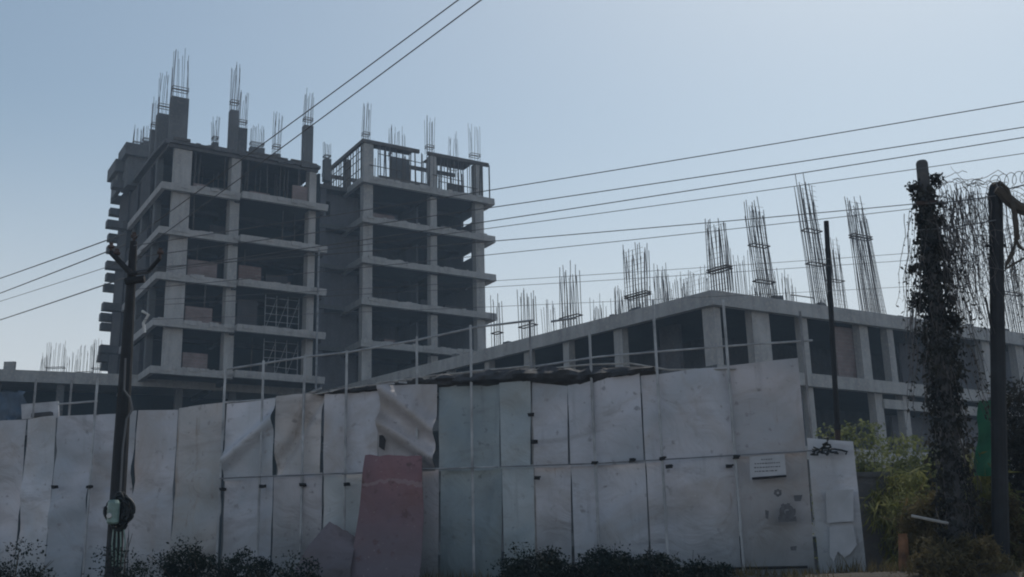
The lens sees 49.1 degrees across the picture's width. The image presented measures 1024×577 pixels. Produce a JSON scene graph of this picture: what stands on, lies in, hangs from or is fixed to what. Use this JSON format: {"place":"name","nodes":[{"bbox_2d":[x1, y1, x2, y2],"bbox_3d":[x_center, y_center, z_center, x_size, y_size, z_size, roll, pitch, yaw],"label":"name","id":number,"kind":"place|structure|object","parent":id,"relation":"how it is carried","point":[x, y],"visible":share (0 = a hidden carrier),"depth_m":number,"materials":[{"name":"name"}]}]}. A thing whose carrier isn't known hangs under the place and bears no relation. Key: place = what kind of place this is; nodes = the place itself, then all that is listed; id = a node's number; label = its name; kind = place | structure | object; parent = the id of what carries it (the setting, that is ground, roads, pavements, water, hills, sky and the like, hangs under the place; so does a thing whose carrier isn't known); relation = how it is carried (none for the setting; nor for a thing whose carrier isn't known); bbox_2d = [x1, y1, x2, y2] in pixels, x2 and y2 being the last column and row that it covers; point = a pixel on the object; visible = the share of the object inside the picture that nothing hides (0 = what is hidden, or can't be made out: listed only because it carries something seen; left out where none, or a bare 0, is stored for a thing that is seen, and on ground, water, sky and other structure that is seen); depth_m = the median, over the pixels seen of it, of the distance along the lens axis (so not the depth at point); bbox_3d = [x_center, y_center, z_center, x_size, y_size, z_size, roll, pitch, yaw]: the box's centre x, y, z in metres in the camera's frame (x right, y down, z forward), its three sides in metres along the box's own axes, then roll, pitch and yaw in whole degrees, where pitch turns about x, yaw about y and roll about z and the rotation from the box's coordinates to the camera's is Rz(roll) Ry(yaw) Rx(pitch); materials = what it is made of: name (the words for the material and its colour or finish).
{"place":"outdoors","nodes":[
{"label":"outdoors","id":0,"kind":"place"},
{"bbox_2d":[0,0,1023,372],"label":"sky","id":1,"kind":"structure","parent":0,"point":[553,89],"materials":[{"name":"blue"}]},
{"bbox_2d":[270,551,1023,576],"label":"grass","id":2,"kind":"structure","parent":0,"point":[784,572],"depth_m":13.85,"materials":[{"name":"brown plant"}]},
{"bbox_2d":[731,570,1022,576],"bbox_3d":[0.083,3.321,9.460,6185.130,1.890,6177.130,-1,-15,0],"label":"ground","id":3,"kind":"structure","parent":0,"point":[873,574],"depth_m":13.36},
{"bbox_2d":[0,537,58,576],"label":"bush","id":4,"kind":"object","parent":3,"relation":"on","point":[33,572],"visible":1,"depth_m":14.26,"materials":[{"name":"green plant"}]},
{"bbox_2d":[83,533,154,576],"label":"bush","id":5,"kind":"object","parent":3,"relation":"on","point":[130,571],"visible":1,"depth_m":13.78,"materials":[{"name":"green plant"}]},
{"bbox_2d":[105,232,163,576],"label":"utility pole","id":6,"kind":"object","parent":3,"relation":"on","point":[120,448],"visible":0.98,"depth_m":14.70,"materials":[{"name":"metal"}]},
{"bbox_2d":[0,233,125,278],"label":"overhead wire","id":7,"kind":"object","parent":6,"relation":"attached to","point":[66,254],"visible":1,"depth_m":17.64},
{"bbox_2d":[0,244,125,293],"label":"overhead wire","id":8,"kind":"object","parent":6,"relation":"attached to","point":[65,267],"visible":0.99,"depth_m":17.65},
{"bbox_2d":[0,277,125,319],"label":"overhead wire","id":9,"kind":"object","parent":6,"relation":"attached to","point":[67,297],"visible":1,"depth_m":17.31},
{"bbox_2d":[2,261,124,300],"bbox_3d":[-10.147,0.266,21.972,0.009,2.579,16.653,9,-19,-35],"label":"overhead wire","id":10,"kind":"object","parent":6,"relation":"attached to","point":[62,281],"visible":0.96,"depth_m":17.65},
{"bbox_2d":[106,500,119,523],"bbox_3d":[-5.022,2.813,14.096,0.150,0.300,0.175,-1,-15,0],"label":"meter box","id":11,"kind":"object","parent":6,"relation":"attached to","point":[113,510],"visible":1,"depth_m":14.05,"materials":[{"name":"metal"}]},
{"bbox_2d":[103,491,135,531],"bbox_3d":[-4.963,2.830,14.217,0.408,0.510,0.169,-1,-15,0],"label":"cable coil","id":12,"kind":"object","parent":6,"relation":"hanging from","point":[128,510],"visible":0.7,"depth_m":14.16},
{"bbox_2d":[134,0,458,237],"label":"overhead wire","id":13,"kind":"object","parent":6,"relation":"attached to","point":[308,110],"visible":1,"depth_m":11.54,"materials":[{"name":"black metal"}]},
{"bbox_2d":[141,0,480,250],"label":"overhead wire","id":14,"kind":"object","parent":6,"relation":"attached to","point":[324,115],"visible":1,"depth_m":11.22,"materials":[{"name":"black metal"}]},
{"bbox_2d":[142,286,913,319],"bbox_3d":[0.177,0.192,14.736,10.325,0.111,0.005,-2,-15,2],"label":"overhead wire","id":15,"kind":"object","parent":6,"relation":"attached to","point":[524,305],"visible":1,"depth_m":14.73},
{"bbox_2d":[134,101,1023,245],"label":"overhead wire","id":16,"kind":"object","parent":6,"relation":"attached to","point":[589,174],"visible":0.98,"depth_m":14.23,"materials":[{"name":"black metal"}]},
{"bbox_2d":[137,137,1023,272],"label":"overhead wire","id":17,"kind":"object","parent":6,"relation":"attached to","point":[586,206],"visible":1,"depth_m":14.25,"materials":[{"name":"black metal"}]},
{"bbox_2d":[138,153,1023,273],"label":"overhead wire","id":18,"kind":"object","parent":6,"relation":"attached to","point":[585,215],"visible":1,"depth_m":14.34,"materials":[{"name":"black metal"}]},
{"bbox_2d":[139,127,1023,256],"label":"overhead wire","id":19,"kind":"object","parent":6,"relation":"attached to","point":[592,192],"visible":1,"depth_m":14.22,"materials":[{"name":"black metal"}]},
{"bbox_2d":[0,339,314,576],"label":"building","id":20,"kind":"structure","parent":3,"relation":"on","point":[146,394],"depth_m":75.65,"materials":[{"name":"concrete"}]},
{"bbox_2d":[94,48,331,404],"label":"unfinished tower","id":21,"kind":"structure","parent":20,"relation":"on","point":[167,166],"depth_m":76.66,"materials":[{"name":"concrete"}]},
{"bbox_2d":[142,536,220,576],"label":"bush","id":22,"kind":"object","parent":3,"relation":"on","point":[194,562],"visible":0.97,"depth_m":14.43,"materials":[{"name":"green plant"}]},
{"bbox_2d":[208,545,282,576],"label":"bush","id":23,"kind":"object","parent":3,"relation":"on","point":[229,571],"visible":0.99,"depth_m":14.48,"materials":[{"name":"green plant"}]},
{"bbox_2d":[271,550,324,576],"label":"bush","id":24,"kind":"object","parent":3,"relation":"on","point":[290,573],"visible":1,"depth_m":13.89,"materials":[{"name":"green plant"}]},
{"bbox_2d":[294,522,354,576],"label":"metal sheet","id":25,"kind":"object","parent":3,"relation":"on","point":[330,547],"visible":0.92,"depth_m":15.83,"materials":[{"name":"grey metal"}]},
{"bbox_2d":[351,454,423,576],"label":"metal sheet","id":26,"kind":"object","parent":3,"relation":"on","point":[388,541],"visible":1,"depth_m":15.97,"materials":[{"name":"metal"}]},
{"bbox_2d":[0,300,866,576],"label":"sheet fence","id":27,"kind":"object","parent":3,"relation":"on","point":[698,468],"visible":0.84,"depth_m":16.40,"materials":[{"name":"metal"}]},
{"bbox_2d":[0,390,26,420],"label":"tarpaulin","id":28,"kind":"object","parent":27,"relation":"hanging from","point":[10,405],"visible":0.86,"depth_m":19.81,"materials":[{"name":"blue plastic"}]},
{"bbox_2d":[21,401,58,418],"bbox_3d":[-8.208,2.119,19.493,0.678,0.298,0.030,-1,-15,0],"label":"white sheet","id":29,"kind":"object","parent":27,"relation":"attached to","point":[26,410],"visible":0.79,"depth_m":19.48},
{"bbox_2d":[31,411,52,417],"bbox_3d":[-8.138,2.189,19.417,0.353,0.092,0.120,-1,-15,0],"label":"timber board","id":30,"kind":"object","parent":29,"relation":"on","point":[42,414],"visible":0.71,"depth_m":19.36,"materials":[{"name":"wood"}]},
{"bbox_2d":[308,376,437,395],"bbox_3d":[-2.103,1.490,17.124,2.162,0.204,0.290,-5,-16,14],"label":"tarpaulin","id":31,"kind":"object","parent":27,"relation":"on","point":[430,380],"visible":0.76,"depth_m":17.03,"materials":[{"name":"black plastic"}]},
{"bbox_2d":[312,377,435,394],"bbox_3d":[-2.034,1.480,17.003,2.190,0.157,0.025,-5,-16,13],"label":"bamboo pole","id":32,"kind":"object","parent":31,"relation":"on","point":[364,386],"visible":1,"depth_m":17.06,"materials":[{"name":"wood"}]},
{"bbox_2d":[380,381,394,384],"bbox_3d":[-1.874,1.427,16.875,0.227,0.056,0.050,-7,-16,18],"label":"plastic scrap","id":33,"kind":"object","parent":27,"relation":"attached to","point":[388,383],"visible":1,"depth_m":16.88,"materials":[{"name":"white plastic"}]},
{"bbox_2d":[435,366,655,386],"bbox_3d":[0.486,1.305,16.501,3.259,0.359,0.491,-5,-16,13],"label":"tarpaulin","id":34,"kind":"object","parent":27,"relation":"on","point":[546,375],"visible":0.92,"depth_m":16.37,"materials":[{"name":"black plastic"}]},
{"bbox_2d":[376,365,528,383],"bbox_3d":[-0.904,1.291,16.762,2.388,0.125,0.025,-5,-16,13],"label":"bamboo pole","id":35,"kind":"object","parent":34,"relation":"on","point":[459,373],"visible":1,"depth_m":16.73,"materials":[{"name":"brown wood"}]},
{"bbox_2d":[530,362,735,370],"bbox_3d":[1.088,1.213,16.270,4.247,0.241,0.025,-5,-16,13],"label":"bamboo pole","id":36,"kind":"object","parent":34,"relation":"on","point":[635,364],"visible":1,"depth_m":16.13,"materials":[{"name":"wood"}]},
{"bbox_2d":[750,454,785,479],"bbox_3d":[3.463,2.421,15.193,0.483,0.325,0.058,-5,-16,13],"label":"notice board","id":37,"kind":"object","parent":27,"relation":"attached to","point":[768,467],"visible":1,"depth_m":15.20,"materials":[{"name":"white metal"}]},
{"bbox_2d":[810,437,847,455],"bbox_3d":[4.271,2.132,15.115,0.508,0.253,0.131,-5,-16,12],"label":"wire tangle","id":38,"kind":"object","parent":27,"relation":"attached to","point":[821,450],"visible":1,"depth_m":15.10,"materials":[{"name":"black metal"}]},
{"bbox_2d":[826,489,853,522],"bbox_3d":[4.369,2.898,14.911,0.382,0.424,0.031,-6,-16,18],"label":"paper poster","id":39,"kind":"object","parent":27,"relation":"attached to","point":[839,505],"visible":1,"depth_m":14.93,"materials":[{"name":"white paper"}]},
{"bbox_2d":[830,526,856,561],"bbox_3d":[4.366,3.369,14.794,0.356,0.456,0.001,-5,-16,13],"label":"paper poster","id":40,"kind":"object","parent":27,"relation":"attached to","point":[843,541],"visible":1,"depth_m":14.80,"materials":[{"name":"white paper"}]},
{"bbox_2d":[486,542,574,576],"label":"bush","id":41,"kind":"object","parent":3,"relation":"on","point":[549,565],"visible":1,"depth_m":13.42,"materials":[{"name":"green plant"}]},
{"bbox_2d":[567,543,649,576],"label":"bush","id":42,"kind":"object","parent":3,"relation":"on","point":[617,564],"visible":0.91,"depth_m":13.56,"materials":[{"name":"green plant"}]},
{"bbox_2d":[619,546,691,576],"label":"bush","id":43,"kind":"object","parent":3,"relation":"on","point":[653,565],"visible":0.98,"depth_m":13.28,"materials":[{"name":"green plant"}]},
{"bbox_2d":[320,173,1023,576],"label":"podium building","id":44,"kind":"structure","parent":3,"relation":"on","point":[872,361],"depth_m":62.56,"materials":[{"name":"concrete"}]},
{"bbox_2d":[315,103,495,442],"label":"unfinished tower","id":45,"kind":"structure","parent":44,"relation":"on","point":[360,327],"depth_m":84.06,"materials":[{"name":"concrete"}]},
{"bbox_2d":[678,553,735,576],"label":"bush","id":46,"kind":"object","parent":3,"relation":"on","point":[702,569],"visible":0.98,"depth_m":13.17,"materials":[{"name":"green plant"}]},
{"bbox_2d":[824,221,840,440],"bbox_3d":[5.124,1.725,17.733,0.361,5.874,0.112,-1,-15,0],"label":"steel post","id":47,"kind":"object","parent":3,"relation":"on","point":[837,426],"visible":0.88,"depth_m":17.97,"materials":[{"name":"black metal"}]},
{"bbox_2d":[810,418,899,570],"bbox_3d":[5.658,3.612,18.056,1.975,3.007,1.580,-1,-15,0],"label":"bush","id":48,"kind":"object","parent":3,"relation":"on","point":[870,436],"visible":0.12,"depth_m":18.23,"materials":[{"name":"green plant"}]},
{"bbox_2d":[856,471,895,571],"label":"gate pillar","id":49,"kind":"structure","parent":3,"relation":"on","point":[866,481],"depth_m":16.25,"materials":[{"name":"concrete"}]},
{"bbox_2d":[860,466,928,570],"bbox_3d":[5.627,3.330,15.932,1.444,1.891,1.497,13,-21,-42],"label":"bush","id":50,"kind":"object","parent":3,"relation":"on","point":[891,507],"visible":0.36,"depth_m":16.00,"materials":[{"name":"green plant"}]},
{"bbox_2d":[898,534,909,570],"bbox_3d":[4.886,3.321,13.987,0.154,0.504,0.140,-1,-15,0],"label":"marker post","id":51,"kind":"object","parent":3,"relation":"on","point":[903,549],"visible":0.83,"depth_m":13.96,"materials":[{"name":"brown wood"}]},
{"bbox_2d":[870,432,942,500],"bbox_3d":[6.185,3.419,17.077,1.973,2.480,1.717,-1,-15,0],"label":"bush","id":52,"kind":"object","parent":3,"relation":"on","point":[911,462],"visible":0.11,"depth_m":17.04,"materials":[{"name":"green plant"}]},
{"bbox_2d":[880,475,947,558],"bbox_3d":[5.606,3.175,14.820,1.271,1.461,1.177,-15,-21,42],"label":"bush","id":53,"kind":"object","parent":3,"relation":"on","point":[912,527],"visible":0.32,"depth_m":14.82,"materials":[{"name":"green plant"}]},
{"bbox_2d":[915,159,968,545],"bbox_3d":[5.519,0.885,14.432,0.365,5.404,0.255,-1,-15,0],"label":"utility pole","id":54,"kind":"object","parent":3,"relation":"on","point":[923,174],"visible":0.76,"depth_m":14.27,"materials":[{"name":"concrete"}]},
{"bbox_2d":[137,204,912,268],"bbox_3d":[0.149,-0.695,14.976,10.403,0.534,0.012,-2,-15,2],"label":"overhead wire","id":55,"kind":"object","parent":54,"relation":"attached to","point":[540,237],"visible":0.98,"depth_m":14.96,"materials":[{"name":"black metal"}]},
{"bbox_2d":[140,208,914,288],"bbox_3d":[0.167,-0.526,14.931,10.395,0.754,0.009,-2,-15,2],"label":"overhead wire","id":56,"kind":"object","parent":54,"relation":"attached to","point":[527,250],"visible":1,"depth_m":14.92,"materials":[{"name":"black metal"}]},
{"bbox_2d":[138,252,916,300],"bbox_3d":[0.154,-0.154,14.830,10.329,0.300,0.006,-2,-15,2],"label":"overhead wire","id":57,"kind":"object","parent":54,"relation":"attached to","point":[528,278],"visible":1,"depth_m":14.82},
{"bbox_2d":[138,259,917,305],"bbox_3d":[0.161,-0.073,14.808,10.330,0.274,0.006,-2,-15,2],"label":"overhead wire","id":58,"kind":"object","parent":54,"relation":"attached to","point":[530,284],"visible":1,"depth_m":14.80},
{"bbox_2d":[896,172,993,559],"bbox_3d":[5.614,1.164,14.351,1.349,5.665,0.733,-1,-15,0],"label":"climbing vine","id":59,"kind":"object","parent":54,"relation":"attached to","point":[919,301],"visible":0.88,"depth_m":14.37,"materials":[{"name":"green plant"}]},
{"bbox_2d":[914,195,995,204],"bbox_3d":[5.865,-1.173,14.834,1.061,0.072,0.016,-3,-15,5],"label":"overhead wire","id":60,"kind":"object","parent":54,"relation":"attached to","point":[959,200],"visible":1,"depth_m":14.82,"materials":[{"name":"black metal"}]},
{"bbox_2d":[922,167,1023,343],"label":"hanging vine","id":61,"kind":"object","parent":60,"relation":"hanging from","point":[959,205],"visible":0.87,"depth_m":14.73,"materials":[{"name":"grey plant"}]},
{"bbox_2d":[904,531,1020,576],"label":"bush","id":62,"kind":"object","parent":3,"relation":"on","point":[955,559],"visible":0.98,"depth_m":12.79,"materials":[{"name":"green plant"}]},
{"bbox_2d":[911,514,948,524],"bbox_3d":[5.075,2.807,13.607,0.427,0.146,0.040,-10,-17,28],"label":"bamboo pole","id":63,"kind":"object","parent":62,"relation":"on","point":[930,519],"visible":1,"depth_m":13.59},
{"bbox_2d":[924,447,1023,564],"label":"bush","id":64,"kind":"object","parent":3,"relation":"on","point":[985,484],"visible":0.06,"depth_m":14.45,"materials":[{"name":"green plant"}]},
{"bbox_2d":[961,372,1023,545],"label":"bush","id":65,"kind":"object","parent":3,"relation":"on","point":[1016,448],"visible":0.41,"depth_m":15.16,"materials":[{"name":"green plant"}]},
{"bbox_2d":[969,490,1023,567],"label":"bush","id":66,"kind":"object","parent":3,"relation":"on","point":[1017,532],"visible":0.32,"depth_m":14.08,"materials":[{"name":"green plant"}]},
{"bbox_2d":[985,182,1009,568],"bbox_3d":[6.189,1.031,14.287,0.800,5.053,0.210,-1,-15,0],"label":"utility pole","id":67,"kind":"object","parent":3,"relation":"on","point":[999,489],"visible":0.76,"depth_m":14.17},
{"bbox_2d":[916,219,995,230],"bbox_3d":[5.846,-0.834,14.742,1.024,0.099,0.016,-3,-15,5],"label":"overhead wire","id":68,"kind":"object","parent":67,"relation":"attached to","point":[955,226],"visible":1,"depth_m":14.73,"materials":[{"name":"black metal"}]},
{"bbox_2d":[993,181,1023,271],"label":"bare branch","id":69,"kind":"object","parent":67,"relation":"attached to","point":[1009,200],"visible":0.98,"depth_m":14.62,"materials":[{"name":"brown plant"}]},
{"bbox_2d":[1003,185,1023,376],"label":"hanging vine","id":70,"kind":"object","parent":69,"relation":"hanging from","point":[1014,276],"visible":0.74,"depth_m":14.79,"materials":[{"name":"green plant"}]},
{"bbox_2d":[974,400,990,475],"bbox_3d":[6.132,1.936,14.509,0.421,0.979,0.099,-1,-15,0],"label":"green net","id":71,"kind":"object","parent":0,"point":[984,437],"visible":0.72,"depth_m":14.50,"materials":[{"name":"green fabric"}]},
{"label":"overhead wire","id":72,"kind":"object","parent":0,"visible":0},
{"bbox_2d":[990,171,1023,186],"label":"razor wire","id":73,"kind":"object","parent":72,"relation":"attached to","point":[1008,179],"visible":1,"depth_m":14.62,"materials":[{"name":"grey metal"}]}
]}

